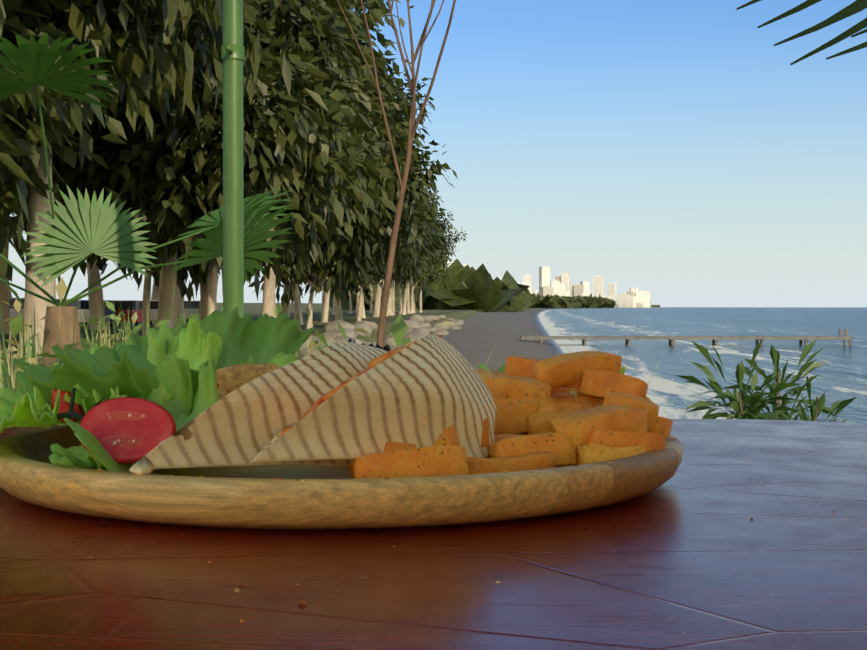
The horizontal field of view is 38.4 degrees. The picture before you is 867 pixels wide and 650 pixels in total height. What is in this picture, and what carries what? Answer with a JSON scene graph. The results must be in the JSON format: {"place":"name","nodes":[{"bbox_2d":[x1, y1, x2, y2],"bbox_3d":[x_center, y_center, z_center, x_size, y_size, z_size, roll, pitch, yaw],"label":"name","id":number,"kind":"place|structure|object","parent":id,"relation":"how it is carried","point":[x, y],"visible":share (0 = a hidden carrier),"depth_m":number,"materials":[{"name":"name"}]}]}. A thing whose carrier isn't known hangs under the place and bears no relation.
{"place":"outdoors","nodes":[
{"label":"outdoors","id":0,"kind":"place"},
{"bbox_2d":[56,387,104,421],"bbox_3d":[-0.136,0.035,0.481,0.018,0.023,0.018,0,1,2],"label":"tomato vine stem","id":1,"kind":"object","parent":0,"point":[70,414],"visible":0.4,"depth_m":0.48,"materials":[{"name":"green plant"}]},
{"bbox_2d":[9,298,199,327],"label":"parked cars","id":2,"kind":"object","parent":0,"point":[129,307],"visible":0.29,"depth_m":68.60,"materials":[{"name":"white paint"}]},
{"bbox_2d":[51,383,218,422],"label":"red pepper strips","id":3,"kind":"object","parent":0,"point":[64,406],"visible":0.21,"depth_m":0.50,"materials":[{"name":"red food"}]},
{"bbox_2d":[0,303,739,380],"bbox_3d":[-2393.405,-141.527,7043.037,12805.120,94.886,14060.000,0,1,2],"label":"terrain","id":4,"kind":"structure","parent":0,"point":[480,331],"depth_m":98.65,"materials":[{"name":"grey soil"}]},
{"bbox_2d":[0,184,10,333],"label":"tree","id":5,"kind":"object","parent":4,"relation":"on","point":[4,296],"depth_m":50.20,"materials":[{"name":"brown plant"}]},
{"bbox_2d":[8,213,23,297],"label":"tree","id":6,"kind":"object","parent":4,"relation":"on","point":[10,295],"depth_m":70.62,"materials":[{"name":"green plant"}]},
{"bbox_2d":[0,0,152,290],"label":"tree","id":7,"kind":"object","parent":4,"relation":"on","point":[14,115],"visible":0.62,"depth_m":23.66,"materials":[{"name":"green plant"}]},
{"bbox_2d":[86,255,105,329],"bbox_3d":[-15.239,-8.609,57.980,14.530,17.904,15.234,0,1,-14],"label":"tree trunk","id":8,"kind":"object","parent":4,"relation":"on","point":[95,298],"depth_m":58.10,"materials":[{"name":"brown plant"}]},
{"bbox_2d":[0,0,221,39],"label":"tree","id":9,"kind":"object","parent":4,"relation":"on","point":[172,6],"visible":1,"depth_m":19.97,"materials":[{"name":"green plant"}]},
{"bbox_2d":[0,0,291,356],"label":"tree","id":10,"kind":"object","parent":4,"relation":"on","point":[130,46],"visible":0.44,"depth_m":25.99,"materials":[{"name":"green plant"}]},
{"bbox_2d":[0,33,295,368],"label":"fan palm","id":11,"kind":"object","parent":4,"relation":"on","point":[83,230],"visible":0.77,"depth_m":4.62,"materials":[{"name":"green plant"}]},
{"bbox_2d":[151,279,158,323],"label":"tree trunk","id":12,"kind":"object","parent":4,"relation":"on","point":[155,293],"depth_m":80.44,"materials":[{"name":"brown plant"}]},
{"bbox_2d":[174,270,184,326],"bbox_3d":[-11.421,-8.419,57.675,13.922,17.533,15.352,0,1,-6],"label":"tree trunk","id":13,"kind":"object","parent":4,"relation":"on","point":[179,303],"depth_m":57.21,"materials":[{"name":"brown plant"}]},
{"bbox_2d":[3,127,384,335],"bbox_3d":[-9.550,-4.473,45.093,13.798,10.024,12.791,0,1,-30],"label":"tree","id":14,"kind":"object","parent":4,"relation":"on","point":[182,275],"visible":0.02,"depth_m":44.42,"materials":[{"name":"green plant"}]},
{"bbox_2d":[2,10,411,316],"bbox_3d":[-7.020,-4.388,36.043,13.435,10.147,14.111,-1,1,-32],"label":"tree","id":15,"kind":"object","parent":4,"relation":"on","point":[167,180],"visible":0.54,"depth_m":33.44,"materials":[{"name":"green plant"}]},
{"bbox_2d":[221,0,244,317],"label":"stalk","id":16,"kind":"object","parent":4,"relation":"on","point":[232,53],"visible":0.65,"depth_m":3.59,"materials":[{"name":"green plant"}]},
{"bbox_2d":[156,0,393,329],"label":"tree","id":17,"kind":"object","parent":4,"relation":"on","point":[305,14],"visible":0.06,"depth_m":37.65,"materials":[{"name":"green plant"}]},
{"bbox_2d":[198,0,401,320],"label":"tree","id":18,"kind":"object","parent":4,"relation":"on","point":[202,311],"depth_m":47.48,"materials":[{"name":"green plant"}]},
{"bbox_2d":[0,282,626,392],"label":"green weeds","id":19,"kind":"object","parent":4,"relation":"on","point":[398,328],"depth_m":5.33,"materials":[{"name":"green plant"}]},
{"bbox_2d":[321,288,324,315],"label":"tree trunk","id":20,"kind":"object","parent":4,"relation":"on","point":[323,292],"depth_m":148.43,"materials":[{"name":"beige plant"}]},
{"bbox_2d":[0,278,655,391],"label":"dry grass weeds","id":21,"kind":"object","parent":4,"relation":"on","point":[61,287],"depth_m":6.92,"materials":[{"name":"plant"}]},
{"bbox_2d":[332,296,334,314],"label":"tree trunk","id":22,"kind":"object","parent":4,"relation":"on","point":[333,312],"depth_m":173.07,"materials":[{"name":"beige plant"}]},
{"bbox_2d":[261,0,424,318],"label":"tree","id":23,"kind":"object","parent":4,"relation":"on","point":[389,81],"visible":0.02,"depth_m":56.34,"materials":[{"name":"green plant"}]},
{"bbox_2d":[348,290,351,313],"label":"tree trunk","id":24,"kind":"object","parent":4,"relation":"on","point":[350,306],"depth_m":198.47,"materials":[{"name":"beige plant"}]},
{"bbox_2d":[248,123,457,328],"bbox_3d":[-6.602,-5.390,62.074,15.241,11.360,13.062,0,1,-29],"label":"tree","id":25,"kind":"object","parent":4,"relation":"on","point":[361,248],"visible":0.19,"depth_m":60.35,"materials":[{"name":"green plant"}]},
{"bbox_2d":[282,67,435,317],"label":"tree","id":26,"kind":"object","parent":4,"relation":"on","point":[402,99],"depth_m":66.90,"materials":[{"name":"green plant"}]},
{"bbox_2d":[294,26,428,324],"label":"tree","id":27,"kind":"object","parent":4,"relation":"on","point":[297,305],"depth_m":76.15,"materials":[{"name":"green plant"}]},
{"bbox_2d":[333,202,409,320],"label":"tree","id":28,"kind":"object","parent":4,"relation":"on","point":[338,312],"depth_m":98.95,"materials":[{"name":"brown plant"}]},
{"bbox_2d":[369,277,376,312],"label":"tree trunk","id":29,"kind":"object","parent":4,"relation":"on","point":[371,304],"depth_m":224.28,"materials":[{"name":"beige plant"}]},
{"bbox_2d":[308,200,438,320],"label":"tree","id":30,"kind":"object","parent":4,"relation":"on","point":[401,266],"visible":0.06,"depth_m":95.07,"materials":[{"name":"green plant"}]},
{"bbox_2d":[321,159,435,321],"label":"tree","id":31,"kind":"object","parent":4,"relation":"on","point":[325,312],"depth_m":87.02,"materials":[{"name":"green plant"}]},
{"bbox_2d":[299,314,463,355],"bbox_3d":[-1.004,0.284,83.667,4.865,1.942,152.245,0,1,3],"label":"boulder","id":32,"kind":"object","parent":4,"relation":"on","point":[419,326],"visible":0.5,"depth_m":59.13,"materials":[{"name":"stone"}]},
{"bbox_2d":[361,200,430,317],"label":"tree","id":33,"kind":"object","parent":4,"relation":"on","point":[363,315],"visible":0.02,"depth_m":119.90,"materials":[{"name":"beige plant"}]},
{"bbox_2d":[337,0,455,347],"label":"sapling tree","id":34,"kind":"object","parent":4,"relation":"on","point":[412,128],"visible":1,"depth_m":5.19,"materials":[{"name":"brown plant"}]},
{"bbox_2d":[356,146,442,318],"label":"tree","id":35,"kind":"object","parent":4,"relation":"on","point":[357,301],"depth_m":108.53,"materials":[{"name":"green plant"}]},
{"bbox_2d":[373,190,446,316],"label":"tree","id":36,"kind":"object","parent":4,"relation":"on","point":[376,310],"visible":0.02,"depth_m":132.26,"materials":[{"name":"green plant"}]},
{"bbox_2d":[372,245,448,313],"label":"tree","id":37,"kind":"object","parent":4,"relation":"on","point":[400,298],"visible":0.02,"depth_m":193.83,"materials":[{"name":"green plant"}]},
{"bbox_2d":[381,208,445,315],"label":"tree","id":38,"kind":"object","parent":4,"relation":"on","point":[420,260],"depth_m":143.99,"materials":[{"name":"green plant"}]},
{"bbox_2d":[374,204,454,314],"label":"tree","id":39,"kind":"object","parent":4,"relation":"on","point":[389,308],"depth_m":157.67,"materials":[{"name":"green plant"}]},
{"bbox_2d":[392,208,445,314],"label":"tree","id":40,"kind":"object","parent":4,"relation":"on","point":[393,297],"visible":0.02,"depth_m":168.98,"materials":[{"name":"green plant"}]},
{"bbox_2d":[403,264,443,313],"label":"tree","id":41,"kind":"object","parent":4,"relation":"on","point":[428,274],"visible":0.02,"depth_m":204.80,"materials":[{"name":"green plant"}]},
{"bbox_2d":[397,244,449,312],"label":"tree","id":42,"kind":"object","parent":4,"relation":"on","point":[420,285],"depth_m":234.19,"materials":[{"name":"green plant"}]},
{"bbox_2d":[402,217,450,314],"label":"tree","id":43,"kind":"object","parent":4,"relation":"on","point":[436,258],"visible":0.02,"depth_m":182.15,"materials":[{"name":"green plant"}]},
{"bbox_2d":[401,246,452,312],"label":"tree","id":44,"kind":"object","parent":4,"relation":"on","point":[426,282],"visible":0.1,"depth_m":220.57,"materials":[{"name":"green plant"}]},
{"bbox_2d":[419,226,466,311],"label":"tree","id":45,"kind":"object","parent":4,"relation":"on","point":[448,242],"visible":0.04,"depth_m":249.84,"materials":[{"name":"green plant"}]},
{"bbox_2d":[329,259,615,311],"bbox_3d":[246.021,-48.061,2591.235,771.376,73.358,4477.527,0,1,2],"label":"tree belt","id":46,"kind":"object","parent":4,"relation":"on","point":[467,287],"visible":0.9,"depth_m":477.18,"materials":[{"name":"green plant"}]},
{"bbox_2d":[439,262,650,307],"bbox_3d":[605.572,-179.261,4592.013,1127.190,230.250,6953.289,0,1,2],"label":"city skyline","id":47,"kind":"structure","parent":4,"relation":"on","point":[561,285],"depth_m":6208.22,"materials":[{"name":"white concrete"}]},
{"bbox_2d":[520,329,852,345],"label":"pier","id":48,"kind":"structure","parent":4,"relation":"on","point":[628,339],"depth_m":90.75,"materials":[{"name":"wood"}]},
{"bbox_2d":[675,339,856,421],"bbox_3d":[1.501,1.286,5.510,0.901,2.470,0.985,0,1,2],"label":"shrub","id":49,"kind":"object","parent":4,"relation":"on","point":[757,402],"visible":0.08,"depth_m":5.35,"materials":[{"name":"green plant"}]},
{"bbox_2d":[0,419,866,649],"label":"table","id":50,"kind":"object","parent":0,"point":[690,554],"visible":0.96,"depth_m":0.36,"materials":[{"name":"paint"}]},
{"bbox_2d":[0,424,682,529],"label":"plate","id":51,"kind":"object","parent":50,"relation":"on","point":[319,498],"visible":0.52,"depth_m":0.42,"materials":[{"name":"brown wood"}]},
{"bbox_2d":[0,338,218,471],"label":"lettuce leaves","id":52,"kind":"object","parent":51,"relation":"on","point":[18,408],"visible":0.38,"depth_m":0.49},
{"bbox_2d":[80,397,175,463],"bbox_3d":[-0.111,0.041,0.459,0.036,0.026,0.013,3,-30,5],"label":"tomato slice","id":53,"kind":"object","parent":51,"relation":"on","point":[128,430],"visible":0.77,"depth_m":0.45,"materials":[{"name":"red food"}]},
{"bbox_2d":[49,349,218,473],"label":"lettuce leaves","id":54,"kind":"object","parent":51,"relation":"on","point":[170,374],"visible":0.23,"depth_m":0.46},
{"bbox_2d":[216,363,279,399],"bbox_3d":[-0.089,0.030,0.576,0.054,0.024,0.028,-8,12,-10],"label":"bread","id":55,"kind":"object","parent":51,"relation":"on","point":[230,379],"visible":0.25,"depth_m":0.57,"materials":[{"name":"brown food"}]},
{"bbox_2d":[129,342,387,474],"bbox_3d":[-0.054,0.033,0.480,0.148,0.052,0.046,-1,1,-39],"label":"sandwich wrap half","id":56,"kind":"object","parent":51,"relation":"on","point":[243,425],"visible":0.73,"depth_m":0.45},
{"bbox_2d":[13,307,625,424],"bbox_3d":[-0.065,0.036,0.624,0.296,0.090,0.212,-1,1,-40],"label":"lettuce","id":57,"kind":"object","parent":51,"relation":"on","point":[129,370],"depth_m":0.62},
{"bbox_2d":[299,338,390,358],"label":"olives","id":58,"kind":"object","parent":51,"relation":"on","point":[387,348],"depth_m":0.68,"materials":[{"name":"food"}]},
{"bbox_2d":[252,334,495,462],"bbox_3d":[-0.020,0.025,0.463,0.124,0.058,0.044,7,-38,-42],"label":"sandwich wrap half","id":59,"kind":"object","parent":51,"relation":"on","point":[426,391],"visible":0.94,"depth_m":0.45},
{"bbox_2d":[349,351,672,477],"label":"potato wedges","id":60,"kind":"object","parent":51,"relation":"on","point":[545,418],"visible":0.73,"depth_m":0.51,"materials":[{"name":"orange food"}]},
{"bbox_2d":[72,436,834,621],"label":"crumbs","id":61,"kind":"object","parent":50,"relation":"on","point":[300,603],"visible":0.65,"depth_m":0.41,"materials":[{"name":"orange food"}]},
{"bbox_2d":[8,0,866,306],"label":"sky","id":62,"kind":"structure","parent":0,"point":[670,150],"materials":[{"name":"blue"}]},
{"bbox_2d":[539,307,866,423],"bbox_3d":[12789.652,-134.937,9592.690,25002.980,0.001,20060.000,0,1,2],"label":"sea water","id":63,"kind":"structure","parent":0,"point":[842,376],"depth_m":86.85,"materials":[{"name":"blue liquid"}]},
{"bbox_2d":[736,0,866,64],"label":"leaf","id":64,"kind":"object","parent":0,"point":[855,7],"visible":1,"depth_m":2.01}
]}

